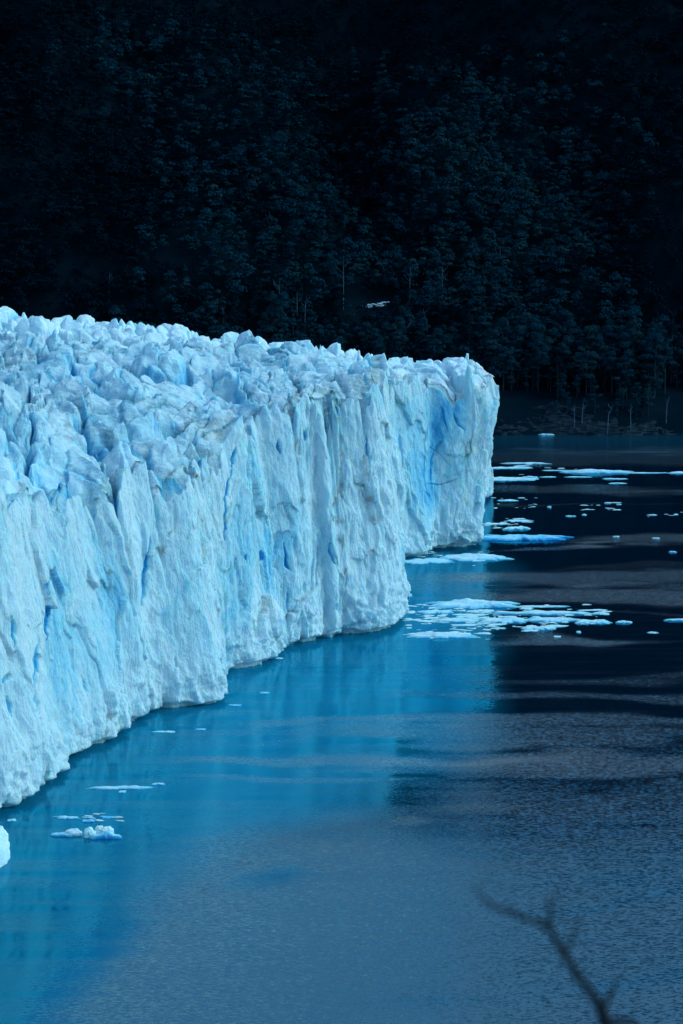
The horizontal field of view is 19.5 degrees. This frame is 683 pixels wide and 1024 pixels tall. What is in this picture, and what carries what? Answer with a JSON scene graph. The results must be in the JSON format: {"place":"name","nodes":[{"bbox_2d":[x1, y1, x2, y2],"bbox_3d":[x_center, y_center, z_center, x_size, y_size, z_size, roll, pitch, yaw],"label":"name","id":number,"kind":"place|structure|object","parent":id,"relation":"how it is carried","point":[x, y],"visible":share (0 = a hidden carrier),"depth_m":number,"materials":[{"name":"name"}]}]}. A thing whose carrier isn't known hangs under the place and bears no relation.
{"place":"outdoors","nodes":[
{"label":"outdoors","id":0,"kind":"place"},
{"bbox_2d":[0,435,682,1023],"bbox_3d":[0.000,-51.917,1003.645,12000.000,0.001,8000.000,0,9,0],"label":"lake water","id":1,"kind":"structure","parent":0,"point":[334,829],"depth_m":330.71,"materials":[{"name":"liquid"}]},
{"bbox_2d":[0,826,9,866],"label":"ice block","id":2,"kind":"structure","parent":1,"relation":"on","point":[4,850],"depth_m":307.78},
{"bbox_2d":[50,828,81,836],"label":"ice floe","id":3,"kind":"object","parent":1,"relation":"on","point":[74,832],"visible":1,"depth_m":320.87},
{"bbox_2d":[53,816,79,818],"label":"ice floe","id":4,"kind":"object","parent":1,"relation":"on","point":[66,817],"visible":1,"depth_m":330.11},
{"bbox_2d":[83,825,121,838],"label":"ice floe","id":5,"kind":"object","parent":1,"relation":"on","point":[102,832],"visible":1,"depth_m":319.76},
{"bbox_2d":[85,785,155,789],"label":"ice floe","id":6,"kind":"object","parent":1,"relation":"on","point":[135,787],"visible":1,"depth_m":347.05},
{"bbox_2d":[0,306,499,807],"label":"glacier","id":7,"kind":"object","parent":1,"relation":"on","point":[188,516],"visible":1,"depth_m":435.37,"materials":[{"name":"ice"}]},
{"bbox_2d":[405,558,452,563],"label":"ice floe","id":8,"kind":"object","parent":1,"relation":"on","point":[427,560],"visible":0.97,"depth_m":570.95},
{"bbox_2d":[417,609,452,613],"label":"ice floe","id":9,"kind":"object","parent":1,"relation":"on","point":[434,611],"visible":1,"depth_m":497.45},
{"bbox_2d":[405,632,480,637],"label":"ice floe","id":10,"kind":"object","parent":1,"relation":"on","point":[438,635],"visible":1,"depth_m":469.55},
{"bbox_2d":[433,618,479,621],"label":"ice floe","id":11,"kind":"object","parent":1,"relation":"on","point":[458,620],"visible":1,"depth_m":488.16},
{"bbox_2d":[423,598,519,608],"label":"ice floe","id":12,"kind":"object","parent":1,"relation":"on","point":[468,603],"visible":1,"depth_m":505.79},
{"bbox_2d":[440,553,511,560],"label":"ice floe","id":13,"kind":"object","parent":1,"relation":"on","point":[469,557],"visible":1,"depth_m":574.53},
{"bbox_2d":[477,617,527,623],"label":"ice floe","id":14,"kind":"object","parent":1,"relation":"on","point":[509,620],"visible":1,"depth_m":487.29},
{"bbox_2d":[492,467,531,468],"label":"ice floe","id":15,"kind":"object","parent":1,"relation":"on","point":[509,467],"visible":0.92,"depth_m":773.85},
{"bbox_2d":[494,477,537,480],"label":"ice floe","id":16,"kind":"object","parent":1,"relation":"on","point":[512,479],"visible":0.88,"depth_m":741.15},
{"bbox_2d":[502,526,530,529],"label":"ice floe","id":17,"kind":"object","parent":1,"relation":"on","point":[516,528],"visible":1,"depth_m":627.35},
{"bbox_2d":[500,462,548,463],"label":"ice floe","id":18,"kind":"object","parent":1,"relation":"on","point":[525,463],"visible":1,"depth_m":788.60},
{"bbox_2d":[483,534,570,540],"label":"ice floe","id":19,"kind":"object","parent":1,"relation":"on","point":[508,537],"visible":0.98,"depth_m":607.45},
{"bbox_2d":[521,626,555,629],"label":"ice floe","id":20,"kind":"object","parent":1,"relation":"on","point":[538,628],"visible":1,"depth_m":478.37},
{"bbox_2d":[486,610,596,614],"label":"ice floe","id":21,"kind":"object","parent":1,"relation":"on","point":[539,612],"visible":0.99,"depth_m":496.37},
{"bbox_2d":[517,605,570,606],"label":"ice floe","id":22,"kind":"object","parent":1,"relation":"on","point":[543,606],"visible":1,"depth_m":505.54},
{"bbox_2d":[527,616,574,621],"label":"ice floe","id":23,"kind":"object","parent":1,"relation":"on","point":[545,619],"visible":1,"depth_m":488.21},
{"bbox_2d":[573,619,611,623],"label":"ice floe","id":24,"kind":"object","parent":1,"relation":"on","point":[596,621],"visible":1,"depth_m":485.81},
{"bbox_2d":[560,469,628,473],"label":"ice floe","id":25,"kind":"object","parent":1,"relation":"on","point":[595,471],"visible":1,"depth_m":760.99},
{"bbox_2d":[0,0,682,435],"bbox_3d":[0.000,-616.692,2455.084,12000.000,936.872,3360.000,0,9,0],"label":"mountain","id":26,"kind":"structure","parent":0,"point":[518,402],"depth_m":1102.16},
{"bbox_2d":[267,291,289,335],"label":"beech tree","id":27,"kind":"object","parent":26,"relation":"on","point":[279,305],"visible":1,"depth_m":968.31,"materials":[{"name":"green plant"}]},
{"bbox_2d":[314,328,324,343],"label":"beech tree","id":28,"kind":"object","parent":26,"relation":"on","point":[320,331],"visible":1,"depth_m":967.67,"materials":[{"name":"green plant"}]},
{"bbox_2d":[327,330,337,343],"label":"beech tree","id":29,"kind":"object","parent":26,"relation":"on","point":[334,334],"visible":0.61,"depth_m":970.53,"materials":[{"name":"green plant"}]},
{"bbox_2d":[334,260,347,310],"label":"dead tree","id":30,"kind":"object","parent":26,"relation":"on","point":[343,280],"visible":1,"depth_m":1001.49,"materials":[{"name":"grey wood"}]},
{"bbox_2d":[0,0,682,380],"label":"forest","id":31,"kind":"object","parent":26,"relation":"on","point":[180,174],"visible":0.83,"depth_m":1089.10,"materials":[{"name":"plant"}]},
{"bbox_2d":[336,329,347,349],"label":"beech tree","id":32,"kind":"object","parent":26,"relation":"on","point":[344,341],"visible":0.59,"depth_m":966.87,"materials":[{"name":"green plant"}]},
{"bbox_2d":[339,322,349,350],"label":"beech tree","id":33,"kind":"object","parent":26,"relation":"on","point":[344,325],"visible":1,"depth_m":972.44,"materials":[{"name":"green plant"}]},
{"bbox_2d":[354,331,368,351],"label":"beech tree","id":34,"kind":"object","parent":26,"relation":"on","point":[361,333],"visible":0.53,"depth_m":963.33,"materials":[{"name":"green plant"}]},
{"bbox_2d":[359,322,373,351],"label":"beech tree","id":35,"kind":"object","parent":26,"relation":"on","point":[366,324],"visible":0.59,"depth_m":968.08,"materials":[{"name":"green plant"}]},
{"bbox_2d":[366,301,387,307],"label":"snow patch","id":36,"kind":"object","parent":26,"relation":"on","point":[377,305],"visible":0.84,"depth_m":1007.01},
{"bbox_2d":[385,324,402,357],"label":"beech tree","id":37,"kind":"object","parent":26,"relation":"on","point":[393,326],"visible":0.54,"depth_m":964.82,"materials":[{"name":"green plant"}]},
{"bbox_2d":[387,317,405,351],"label":"beech tree","id":38,"kind":"object","parent":26,"relation":"on","point":[397,319],"visible":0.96,"depth_m":966.50,"materials":[{"name":"green plant"}]},
{"bbox_2d":[391,321,411,355],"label":"beech tree","id":39,"kind":"object","parent":26,"relation":"on","point":[400,335],"visible":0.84,"depth_m":964.32,"materials":[{"name":"green plant"}]},
{"bbox_2d":[405,328,415,354],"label":"beech tree","id":40,"kind":"object","parent":26,"relation":"on","point":[409,333],"visible":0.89,"depth_m":972.64,"materials":[{"name":"green plant"}]},
{"bbox_2d":[413,317,431,353],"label":"beech tree","id":41,"kind":"object","parent":26,"relation":"on","point":[420,324],"visible":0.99,"depth_m":969.50,"materials":[{"name":"green plant"}]},
{"bbox_2d":[427,328,448,359],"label":"beech tree","id":42,"kind":"object","parent":26,"relation":"on","point":[437,330],"visible":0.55,"depth_m":958.05,"materials":[{"name":"green plant"}]},
{"bbox_2d":[443,334,455,353],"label":"beech tree","id":43,"kind":"object","parent":26,"relation":"on","point":[448,349],"visible":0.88,"depth_m":957.64,"materials":[{"name":"green plant"}]},
{"bbox_2d":[472,316,492,353],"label":"beech tree","id":44,"kind":"object","parent":26,"relation":"on","point":[484,324],"visible":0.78,"depth_m":969.81,"materials":[{"name":"green plant"}]},
{"bbox_2d":[484,330,504,380],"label":"beech tree","id":45,"kind":"object","parent":26,"relation":"on","point":[492,346],"visible":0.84,"depth_m":942.29,"materials":[{"name":"green plant"}]},
{"bbox_2d":[497,337,510,376],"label":"beech tree","id":46,"kind":"object","parent":26,"relation":"on","point":[506,339],"visible":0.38,"depth_m":946.31,"materials":[{"name":"green plant"}]},
{"bbox_2d":[497,346,515,390],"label":"beech tree","id":47,"kind":"object","parent":26,"relation":"on","point":[507,366],"visible":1,"depth_m":925.04,"materials":[{"name":"green plant"}]},
{"bbox_2d":[504,347,520,389],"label":"beech tree","id":48,"kind":"object","parent":26,"relation":"on","point":[511,378],"visible":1,"depth_m":928.22,"materials":[{"name":"green plant"}]},
{"bbox_2d":[504,328,526,377],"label":"beech tree","id":49,"kind":"object","parent":26,"relation":"on","point":[519,353],"visible":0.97,"depth_m":942.99,"materials":[{"name":"green plant"}]},
{"bbox_2d":[510,312,533,374],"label":"beech tree","id":50,"kind":"object","parent":26,"relation":"on","point":[527,334],"visible":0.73,"depth_m":949.93,"materials":[{"name":"green plant"}]},
{"bbox_2d":[523,368,531,389],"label":"beech tree","id":51,"kind":"object","parent":26,"relation":"on","point":[526,376],"visible":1,"depth_m":930.40,"materials":[{"name":"green plant"}]},
{"bbox_2d":[524,316,544,343],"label":"beech tree","id":52,"kind":"object","parent":26,"relation":"on","point":[537,321],"visible":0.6,"depth_m":948.03,"materials":[{"name":"green plant"}]},
{"bbox_2d":[523,322,546,374],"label":"beech tree","id":53,"kind":"object","parent":26,"relation":"on","point":[533,325],"visible":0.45,"depth_m":943.33,"materials":[{"name":"green plant"}]},
{"bbox_2d":[528,333,550,390],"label":"beech tree","id":54,"kind":"object","parent":26,"relation":"on","point":[544,359],"visible":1,"depth_m":926.66,"materials":[{"name":"green plant"}]},
{"bbox_2d":[541,352,553,387],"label":"beech tree","id":55,"kind":"object","parent":26,"relation":"on","point":[547,366],"visible":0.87,"depth_m":934.06,"materials":[{"name":"green plant"}]},
{"bbox_2d":[542,337,553,383],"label":"beech tree","id":56,"kind":"object","parent":26,"relation":"on","point":[548,340],"visible":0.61,"depth_m":937.41,"materials":[{"name":"green plant"}]},
{"bbox_2d":[544,327,557,363],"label":"beech tree","id":57,"kind":"object","parent":26,"relation":"on","point":[553,330],"visible":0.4,"depth_m":946.12,"materials":[{"name":"green plant"}]},
{"bbox_2d":[548,349,567,396],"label":"beech tree","id":58,"kind":"object","parent":26,"relation":"on","point":[557,360],"visible":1,"depth_m":922.07,"materials":[{"name":"green plant"}]},
{"bbox_2d":[550,331,565,375],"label":"beech tree","id":59,"kind":"object","parent":26,"relation":"on","point":[556,335],"visible":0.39,"depth_m":950.73,"materials":[{"name":"green plant"}]},
{"bbox_2d":[553,368,566,393],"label":"beech tree","id":60,"kind":"object","parent":26,"relation":"on","point":[559,376],"visible":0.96,"depth_m":924.43,"materials":[{"name":"green plant"}]},
{"bbox_2d":[557,342,572,387],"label":"beech tree","id":61,"kind":"object","parent":26,"relation":"on","point":[565,349],"visible":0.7,"depth_m":931.95,"materials":[{"name":"green plant"}]},
{"bbox_2d":[560,374,569,397],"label":"beech tree","id":62,"kind":"object","parent":26,"relation":"on","point":[564,383],"visible":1,"depth_m":918.34,"materials":[{"name":"green plant"}]},
{"bbox_2d":[563,335,571,380],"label":"beech tree","id":63,"kind":"object","parent":26,"relation":"on","point":[566,337],"visible":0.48,"depth_m":938.77,"materials":[{"name":"green plant"}]},
{"bbox_2d":[557,309,578,362],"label":"beech tree","id":64,"kind":"object","parent":26,"relation":"on","point":[566,314],"visible":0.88,"depth_m":959.79,"materials":[{"name":"green plant"}]},
{"bbox_2d":[561,320,582,378],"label":"beech tree","id":65,"kind":"object","parent":26,"relation":"on","point":[569,323],"visible":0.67,"depth_m":940.16,"materials":[{"name":"green plant"}]},
{"bbox_2d":[571,375,581,396],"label":"beech tree","id":66,"kind":"object","parent":26,"relation":"on","point":[577,380],"visible":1,"depth_m":919.02,"materials":[{"name":"green plant"}]},
{"bbox_2d":[570,341,589,363],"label":"beech tree","id":67,"kind":"object","parent":26,"relation":"on","point":[579,343],"visible":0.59,"depth_m":931.23,"materials":[{"name":"green plant"}]},
{"bbox_2d":[572,336,589,356],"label":"beech tree","id":68,"kind":"object","parent":26,"relation":"on","point":[579,338],"visible":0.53,"depth_m":937.59,"materials":[{"name":"green plant"}]},
{"bbox_2d":[573,352,591,392],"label":"beech tree","id":69,"kind":"object","parent":26,"relation":"on","point":[581,357],"visible":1,"depth_m":921.17,"materials":[{"name":"green plant"}]},
{"bbox_2d":[574,351,595,393],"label":"beech tree","id":70,"kind":"object","parent":26,"relation":"on","point":[582,365],"visible":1,"depth_m":919.40,"materials":[{"name":"green plant"}]},
{"bbox_2d":[581,325,594,379],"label":"beech tree","id":71,"kind":"object","parent":26,"relation":"on","point":[587,328],"visible":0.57,"depth_m":943.86,"materials":[{"name":"green plant"}]},
{"bbox_2d":[584,351,598,392],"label":"beech tree","id":72,"kind":"object","parent":26,"relation":"on","point":[590,383],"visible":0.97,"depth_m":920.73,"materials":[{"name":"green plant"}]},
{"bbox_2d":[582,325,604,354],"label":"beech tree","id":73,"kind":"object","parent":26,"relation":"on","point":[595,327],"visible":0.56,"depth_m":946.17,"materials":[{"name":"green plant"}]},
{"bbox_2d":[588,385,602,413],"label":"beech tree","id":74,"kind":"object","parent":26,"relation":"on","point":[595,395],"visible":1,"depth_m":894.84,"materials":[{"name":"green plant"}]},
{"bbox_2d":[588,351,603,383],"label":"beech tree","id":75,"kind":"object","parent":26,"relation":"on","point":[598,359],"visible":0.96,"depth_m":924.13,"materials":[{"name":"green plant"}]},
{"bbox_2d":[590,334,603,381],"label":"beech tree","id":76,"kind":"object","parent":26,"relation":"on","point":[599,338],"visible":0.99,"depth_m":939.74,"materials":[{"name":"green plant"}]},
{"bbox_2d":[596,353,607,388],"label":"beech tree","id":77,"kind":"object","parent":26,"relation":"on","point":[603,356],"visible":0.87,"depth_m":930.21,"materials":[{"name":"green plant"}]},
{"bbox_2d":[597,345,609,385],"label":"beech tree","id":78,"kind":"object","parent":26,"relation":"on","point":[603,347],"visible":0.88,"depth_m":934.99,"materials":[{"name":"green plant"}]},
{"bbox_2d":[601,326,617,375],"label":"beech tree","id":79,"kind":"object","parent":26,"relation":"on","point":[611,334],"visible":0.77,"depth_m":950.85,"materials":[{"name":"green plant"}]},
{"bbox_2d":[603,319,617,338],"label":"beech tree","id":80,"kind":"object","parent":26,"relation":"on","point":[610,324],"visible":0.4,"depth_m":964.87,"materials":[{"name":"green plant"}]},
{"bbox_2d":[604,350,618,395],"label":"beech tree","id":81,"kind":"object","parent":26,"relation":"on","point":[611,367],"visible":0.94,"depth_m":920.38,"materials":[{"name":"green plant"}]},
{"bbox_2d":[606,325,631,355],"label":"beech tree","id":82,"kind":"object","parent":26,"relation":"on","point":[619,328],"visible":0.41,"depth_m":949.48,"materials":[{"name":"green plant"}]},
{"bbox_2d":[612,362,627,399],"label":"beech tree","id":83,"kind":"object","parent":26,"relation":"on","point":[620,391],"visible":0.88,"depth_m":914.92,"materials":[{"name":"green plant"}]},
{"bbox_2d":[613,310,629,331],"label":"beech tree","id":84,"kind":"object","parent":26,"relation":"on","point":[621,313],"visible":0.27,"depth_m":965.48,"materials":[{"name":"green plant"}]},
{"bbox_2d":[614,366,632,407],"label":"beech tree","id":85,"kind":"object","parent":26,"relation":"on","point":[623,375],"visible":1,"depth_m":899.16,"materials":[{"name":"green plant"}]},
{"bbox_2d":[612,332,638,355],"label":"beech tree","id":86,"kind":"object","parent":26,"relation":"on","point":[622,334],"visible":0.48,"depth_m":938.06,"materials":[{"name":"green plant"}]},
{"bbox_2d":[617,350,634,397],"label":"beech tree","id":87,"kind":"object","parent":26,"relation":"on","point":[625,358],"visible":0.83,"depth_m":914.27,"materials":[{"name":"green plant"}]},
{"bbox_2d":[615,336,637,388],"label":"beech tree","id":88,"kind":"object","parent":26,"relation":"on","point":[626,339],"visible":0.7,"depth_m":927.59,"materials":[{"name":"green plant"}]},
{"bbox_2d":[616,341,636,383],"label":"beech tree","id":89,"kind":"object","parent":26,"relation":"on","point":[624,344],"visible":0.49,"depth_m":924.14,"materials":[{"name":"green plant"}]},
{"bbox_2d":[620,319,643,348],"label":"beech tree","id":90,"kind":"object","parent":26,"relation":"on","point":[634,323],"visible":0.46,"depth_m":946.62,"materials":[{"name":"green plant"}]},
{"bbox_2d":[628,368,636,392],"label":"beech tree","id":91,"kind":"object","parent":26,"relation":"on","point":[632,378],"visible":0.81,"depth_m":923.28,"materials":[{"name":"green plant"}]},
{"bbox_2d":[624,306,642,348],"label":"beech tree","id":92,"kind":"object","parent":26,"relation":"on","point":[633,312],"visible":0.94,"depth_m":955.86,"materials":[{"name":"green plant"}]},
{"bbox_2d":[627,352,639,391],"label":"beech tree","id":93,"kind":"object","parent":26,"relation":"on","point":[632,365],"visible":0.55,"depth_m":925.85,"materials":[{"name":"green plant"}]},
{"bbox_2d":[629,382,641,405],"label":"beech tree","id":94,"kind":"object","parent":26,"relation":"on","point":[636,384],"visible":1,"depth_m":899.00,"materials":[{"name":"green plant"}]},
{"bbox_2d":[634,340,645,386],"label":"beech tree","id":95,"kind":"object","parent":26,"relation":"on","point":[642,343],"visible":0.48,"depth_m":931.85,"materials":[{"name":"green plant"}]},
{"bbox_2d":[637,365,652,395],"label":"beech tree","id":96,"kind":"object","parent":26,"relation":"on","point":[645,376],"visible":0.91,"depth_m":919.82,"materials":[{"name":"green plant"}]},
{"bbox_2d":[638,342,654,386],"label":"beech tree","id":97,"kind":"object","parent":26,"relation":"on","point":[646,360],"visible":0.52,"depth_m":927.42,"materials":[{"name":"green plant"}]},
{"bbox_2d":[639,347,654,386],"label":"beech tree","id":98,"kind":"object","parent":26,"relation":"on","point":[649,350],"visible":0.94,"depth_m":925.00,"materials":[{"name":"green plant"}]},
{"bbox_2d":[640,387,653,415],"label":"beech tree","id":99,"kind":"object","parent":26,"relation":"on","point":[646,396],"visible":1,"depth_m":895.26,"materials":[{"name":"green plant"}]},
{"bbox_2d":[638,325,660,376],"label":"beech tree","id":100,"kind":"object","parent":26,"relation":"on","point":[654,329],"visible":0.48,"depth_m":934.08,"materials":[{"name":"green plant"}]},
{"bbox_2d":[641,332,663,396],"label":"beech tree","id":101,"kind":"object","parent":26,"relation":"on","point":[657,337],"visible":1,"depth_m":916.09,"materials":[{"name":"green plant"}]},
{"bbox_2d":[644,345,664,395],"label":"beech tree","id":102,"kind":"object","parent":26,"relation":"on","point":[657,380],"visible":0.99,"depth_m":918.68,"materials":[{"name":"green plant"}]},
{"bbox_2d":[658,314,669,336],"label":"beech tree","id":103,"kind":"object","parent":26,"relation":"on","point":[662,318],"visible":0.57,"depth_m":964.32,"materials":[{"name":"green plant"}]},
{"bbox_2d":[657,328,673,384],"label":"beech tree","id":104,"kind":"object","parent":26,"relation":"on","point":[664,332],"visible":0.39,"depth_m":932.15,"materials":[{"name":"green plant"}]},
{"bbox_2d":[656,344,676,394],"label":"beech tree","id":105,"kind":"object","parent":26,"relation":"on","point":[666,347],"visible":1,"depth_m":919.14,"materials":[{"name":"green plant"}]},
{"bbox_2d":[662,309,682,382],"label":"beech tree","id":106,"kind":"object","parent":26,"relation":"on","point":[671,327],"visible":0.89,"depth_m":934.13,"materials":[{"name":"green plant"}]},
{"bbox_2d":[664,334,682,381],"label":"beech tree","id":107,"kind":"object","parent":26,"relation":"on","point":[678,352],"visible":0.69,"depth_m":938.35,"materials":[{"name":"green plant"}]},
{"bbox_2d":[494,402,682,435],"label":"rocky shore","id":108,"kind":"structure","parent":0,"point":[554,422],"depth_m":891.04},
{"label":"hillside","id":109,"kind":"structure","parent":0,"visible":0},
{"bbox_2d":[474,884,639,1023],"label":"bare branch","id":110,"kind":"object","parent":109,"relation":"on","point":[602,1012],"visible":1,"depth_m":2.90,"materials":[{"name":"brown plant"}]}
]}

